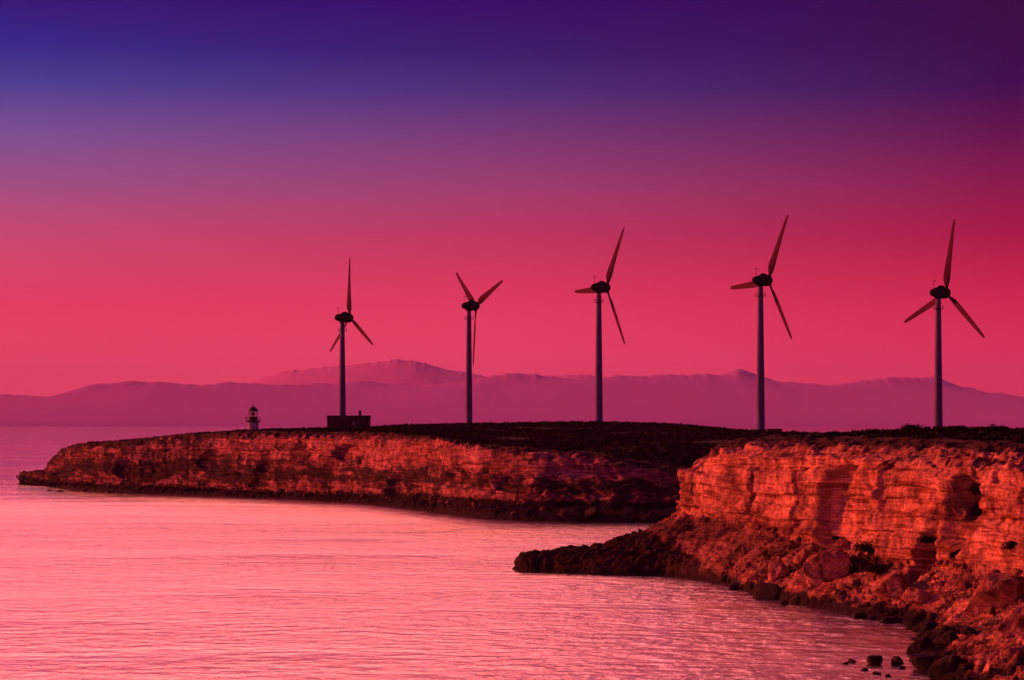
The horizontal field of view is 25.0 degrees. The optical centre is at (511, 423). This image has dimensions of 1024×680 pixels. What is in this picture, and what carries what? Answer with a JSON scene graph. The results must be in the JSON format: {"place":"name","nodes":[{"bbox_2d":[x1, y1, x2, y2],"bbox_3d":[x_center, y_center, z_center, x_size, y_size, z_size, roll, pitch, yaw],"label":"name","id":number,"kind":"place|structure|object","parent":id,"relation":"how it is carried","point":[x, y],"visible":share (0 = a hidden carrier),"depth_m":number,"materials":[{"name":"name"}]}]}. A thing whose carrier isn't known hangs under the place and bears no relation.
{"place":"outdoors","nodes":[
{"label":"outdoors","id":0,"kind":"place"},
{"bbox_2d":[251,359,606,385],"bbox_3d":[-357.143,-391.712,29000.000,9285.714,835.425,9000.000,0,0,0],"label":"mountain range behind","id":1,"kind":"structure","parent":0,"point":[396,371],"depth_m":28231.53,"materials":[{"name":"purple stone"}]},
{"bbox_2d":[0,426,1023,679],"bbox_3d":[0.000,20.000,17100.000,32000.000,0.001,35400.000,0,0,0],"label":"sea","id":2,"kind":"structure","parent":0,"point":[98,584],"depth_m":256.54,"materials":[{"name":"pink liquid"}]},
{"bbox_2d":[728,582,739,589],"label":"sea rock","id":3,"kind":"object","parent":2,"relation":"in","point":[733,586],"visible":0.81,"depth_m":277.85,"materials":[{"name":"black stone"}]},
{"bbox_2d":[753,582,780,599],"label":"sea rock","id":4,"kind":"object","parent":2,"relation":"in","point":[765,590],"visible":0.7,"depth_m":262.86,"materials":[{"name":"black stone"}]},
{"bbox_2d":[780,600,788,604],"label":"sea rock","id":5,"kind":"object","parent":2,"relation":"in","point":[784,602],"visible":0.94,"depth_m":254.56,"materials":[{"name":"black stone"}]},
{"bbox_2d":[788,595,800,603],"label":"sea rock","id":6,"kind":"object","parent":2,"relation":"in","point":[795,599],"visible":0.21,"depth_m":255.71,"materials":[{"name":"black stone"}]},
{"bbox_2d":[851,612,863,617],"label":"sea rock","id":7,"kind":"object","parent":2,"relation":"in","point":[857,615],"visible":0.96,"depth_m":236.95,"materials":[{"name":"black stone"}]},
{"bbox_2d":[868,615,876,619],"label":"sea rock","id":8,"kind":"object","parent":2,"relation":"in","point":[872,617],"visible":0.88,"depth_m":235.10,"materials":[{"name":"black stone"}]},
{"bbox_2d":[867,655,882,664],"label":"sea rock","id":9,"kind":"object","parent":2,"relation":"in","point":[874,659],"visible":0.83,"depth_m":191.35,"materials":[{"name":"brown stone"}]},
{"bbox_2d":[879,616,898,622],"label":"sea rock","id":10,"kind":"object","parent":2,"relation":"in","point":[891,619],"visible":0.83,"depth_m":231.37,"materials":[{"name":"black stone"}]},
{"bbox_2d":[891,656,903,664],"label":"sea rock","id":11,"kind":"object","parent":2,"relation":"in","point":[896,660],"visible":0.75,"depth_m":191.34,"materials":[{"name":"brown stone"}]},
{"bbox_2d":[0,369,1023,425],"bbox_3d":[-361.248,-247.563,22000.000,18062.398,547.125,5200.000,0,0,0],"label":"mountain range","id":12,"kind":"structure","parent":0,"point":[726,399],"depth_m":20548.05,"materials":[{"name":"purple stone"}]},
{"bbox_2d":[0,0,1023,396],"label":"sky","id":13,"kind":"structure","parent":0,"point":[189,189],"materials":[{"name":"pink"}]},
{"bbox_2d":[16,430,1023,679],"bbox_3d":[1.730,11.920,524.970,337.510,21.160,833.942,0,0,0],"label":"headland","id":14,"kind":"structure","parent":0,"point":[892,500],"depth_m":305.46,"materials":[{"name":"stone"}]},
{"bbox_2d":[20,481,1023,679],"bbox_3d":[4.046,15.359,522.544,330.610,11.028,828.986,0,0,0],"label":"rubble","id":15,"kind":"object","parent":14,"relation":"on","point":[919,614],"visible":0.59,"depth_m":245.98,"materials":[{"name":"stone"}]},
{"bbox_2d":[559,506,585,521],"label":"shore rock","id":16,"kind":"object","parent":14,"relation":"on","point":[573,514],"visible":0.95,"depth_m":468.44,"materials":[{"name":"brown stone"}]},
{"bbox_2d":[585,507,602,519],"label":"shore rock","id":17,"kind":"object","parent":14,"relation":"on","point":[591,512],"visible":1,"depth_m":467.21,"materials":[{"name":"brown stone"}]},
{"bbox_2d":[641,512,659,521],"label":"shore rock","id":18,"kind":"object","parent":14,"relation":"on","point":[650,516],"visible":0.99,"depth_m":465.09,"materials":[{"name":"brown stone"}]},
{"bbox_2d":[768,556,788,582],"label":"boulder","id":19,"kind":"object","parent":14,"relation":"on","point":[777,568],"visible":0.95,"depth_m":265.24,"materials":[{"name":"brown stone"}]},
{"bbox_2d":[793,548,811,566],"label":"boulder","id":20,"kind":"object","parent":14,"relation":"on","point":[801,556],"visible":0.71,"depth_m":267.12,"materials":[{"name":"brown stone"}]},
{"bbox_2d":[802,549,849,586],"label":"boulder","id":21,"kind":"object","parent":14,"relation":"on","point":[829,565],"visible":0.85,"depth_m":254.08,"materials":[{"name":"brown stone"}]},
{"bbox_2d":[824,431,840,437],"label":"bush","id":22,"kind":"object","parent":14,"relation":"on","point":[833,434],"visible":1,"depth_m":299.44,"materials":[{"name":"green plant"}]},
{"bbox_2d":[831,535,843,539],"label":"bush","id":23,"kind":"object","parent":14,"relation":"on","point":[835,537],"visible":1,"depth_m":273.06,"materials":[{"name":"green plant"}]},
{"bbox_2d":[834,538,849,549],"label":"boulder","id":24,"kind":"object","parent":14,"relation":"on","point":[841,544],"visible":0.95,"depth_m":271.46,"materials":[{"name":"brown stone"}]},
{"bbox_2d":[850,550,866,571],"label":"boulder","id":25,"kind":"object","parent":14,"relation":"on","point":[855,553],"visible":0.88,"depth_m":255.00,"materials":[{"name":"brown stone"}]},
{"bbox_2d":[848,549,877,569],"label":"bush","id":26,"kind":"object","parent":14,"relation":"on","point":[867,561],"visible":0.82,"depth_m":254.79,"materials":[{"name":"green plant"}]},
{"bbox_2d":[852,540,874,553],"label":"bush","id":27,"kind":"object","parent":14,"relation":"on","point":[862,547],"visible":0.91,"depth_m":256.79,"materials":[{"name":"green plant"}]},
{"bbox_2d":[863,428,881,434],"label":"bush","id":28,"kind":"object","parent":14,"relation":"on","point":[872,431],"visible":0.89,"depth_m":291.48,"materials":[{"name":"green plant"}]},
{"bbox_2d":[864,560,891,574],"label":"bush","id":29,"kind":"object","parent":14,"relation":"on","point":[876,568],"visible":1,"depth_m":247.68,"materials":[{"name":"green plant"}]},
{"bbox_2d":[871,570,908,598],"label":"boulder","id":30,"kind":"object","parent":14,"relation":"on","point":[894,584],"visible":0.86,"depth_m":237.97,"materials":[{"name":"red stone"}]},
{"bbox_2d":[902,587,931,604],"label":"boulder","id":31,"kind":"object","parent":14,"relation":"on","point":[915,595],"visible":1,"depth_m":231.54,"materials":[{"name":"red stone"}]},
{"bbox_2d":[906,636,934,653],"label":"shore rock","id":32,"kind":"object","parent":14,"relation":"on","point":[922,644],"visible":0.61,"depth_m":200.33,"materials":[{"name":"brown stone"}]},
{"bbox_2d":[909,651,938,670],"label":"shore rock","id":33,"kind":"object","parent":14,"relation":"on","point":[922,661],"visible":0.74,"depth_m":186.16,"materials":[{"name":"brown stone"}]},
{"bbox_2d":[918,621,935,630],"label":"shore rock","id":34,"kind":"object","parent":14,"relation":"on","point":[925,626],"visible":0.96,"depth_m":215.16,"materials":[{"name":"black stone"}]},
{"bbox_2d":[919,535,936,543],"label":"bush","id":35,"kind":"object","parent":14,"relation":"on","point":[927,540],"visible":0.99,"depth_m":244.86,"materials":[{"name":"green plant"}]},
{"bbox_2d":[932,630,958,645],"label":"shore rock","id":36,"kind":"object","parent":14,"relation":"on","point":[945,637],"visible":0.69,"depth_m":198.57,"materials":[{"name":"brown stone"}]},
{"bbox_2d":[928,655,964,678],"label":"shore rock","id":37,"kind":"object","parent":14,"relation":"on","point":[946,664],"visible":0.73,"depth_m":179.44,"materials":[{"name":"brown stone"}]},
{"bbox_2d":[948,549,960,560],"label":"bush","id":38,"kind":"object","parent":14,"relation":"on","point":[953,554],"visible":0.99,"depth_m":236.41,"materials":[{"name":"green plant"}]},
{"bbox_2d":[960,626,975,635],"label":"shore rock","id":39,"kind":"object","parent":14,"relation":"on","point":[968,630],"visible":0.98,"depth_m":200.38,"materials":[{"name":"brown stone"}]},
{"bbox_2d":[967,482,982,495],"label":"bush","id":40,"kind":"object","parent":14,"relation":"on","point":[974,490],"visible":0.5,"depth_m":237.39,"materials":[{"name":"green plant"}]},
{"bbox_2d":[970,504,981,514],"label":"bush","id":41,"kind":"object","parent":14,"relation":"on","point":[976,510],"visible":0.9,"depth_m":240.62,"materials":[{"name":"green plant"}]},
{"bbox_2d":[962,572,1023,617],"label":"rock outcrop","id":42,"kind":"object","parent":14,"relation":"on","point":[997,590],"visible":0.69,"depth_m":207.38,"materials":[{"name":"red stone"}]},
{"bbox_2d":[992,605,1023,639],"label":"rock outcrop","id":43,"kind":"object","parent":14,"relation":"on","point":[1011,625],"visible":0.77,"depth_m":183.47,"materials":[{"name":"red stone"}]},
{"bbox_2d":[1001,539,1016,548],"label":"bush","id":44,"kind":"object","parent":14,"relation":"on","point":[1009,545],"visible":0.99,"depth_m":224.80,"materials":[{"name":"green plant"}]},
{"bbox_2d":[56,419,1023,466],"bbox_3d":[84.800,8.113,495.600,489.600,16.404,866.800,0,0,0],"label":"plateau ground","id":45,"kind":"structure","parent":0,"point":[669,461],"depth_m":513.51,"materials":[{"name":"green plant"}]},
{"bbox_2d":[246,405,259,429],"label":"lighthouse","id":46,"kind":"object","parent":45,"relation":"on","point":[253,421],"visible":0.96,"depth_m":688.78,"materials":[{"name":"metal"}]},
{"bbox_2d":[327,411,370,428],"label":"stone hut","id":47,"kind":"object","parent":45,"relation":"on","point":[359,421],"visible":0.65,"depth_m":646.00,"materials":[{"name":"stone"}]},
{"bbox_2d":[330,258,372,414],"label":"wind turbine","id":48,"kind":"object","parent":45,"relation":"on","point":[342,318],"visible":0.94,"depth_m":777.24,"materials":[{"name":"grey paint"}]},
{"bbox_2d":[456,272,502,422],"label":"wind turbine","id":49,"kind":"object","parent":45,"relation":"on","point":[470,305],"visible":0.98,"depth_m":790.16,"materials":[{"name":"metal"}]},
{"bbox_2d":[575,227,624,420],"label":"wind turbine","id":50,"kind":"object","parent":45,"relation":"on","point":[599,288],"visible":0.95,"depth_m":709.09,"materials":[{"name":"metal"}]},
{"bbox_2d":[730,214,791,429],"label":"wind turbine","id":51,"kind":"object","parent":45,"relation":"on","point":[761,280],"visible":0.98,"depth_m":663.08,"materials":[{"name":"metal"}]},
{"bbox_2d":[767,429,781,432],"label":"transformer hut","id":52,"kind":"object","parent":45,"relation":"on","point":[776,430],"visible":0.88,"depth_m":618.60,"materials":[{"name":"stone"}]},
{"bbox_2d":[899,423,924,431],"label":"bush","id":53,"kind":"object","parent":45,"relation":"on","point":[910,427],"visible":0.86,"depth_m":283.20,"materials":[{"name":"green plant"}]},
{"bbox_2d":[904,219,984,426],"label":"wind turbine","id":54,"kind":"object","parent":45,"relation":"on","point":[939,293],"visible":0.93,"depth_m":637.21,"materials":[{"name":"metal"}]},
{"bbox_2d":[950,425,967,431],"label":"bush","id":55,"kind":"object","parent":45,"relation":"on","point":[961,428],"visible":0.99,"depth_m":276.41,"materials":[{"name":"green plant"}]},
{"bbox_2d":[986,424,1011,432],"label":"bush","id":56,"kind":"object","parent":45,"relation":"on","point":[993,428],"visible":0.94,"depth_m":271.40,"materials":[{"name":"green plant"}]}
]}

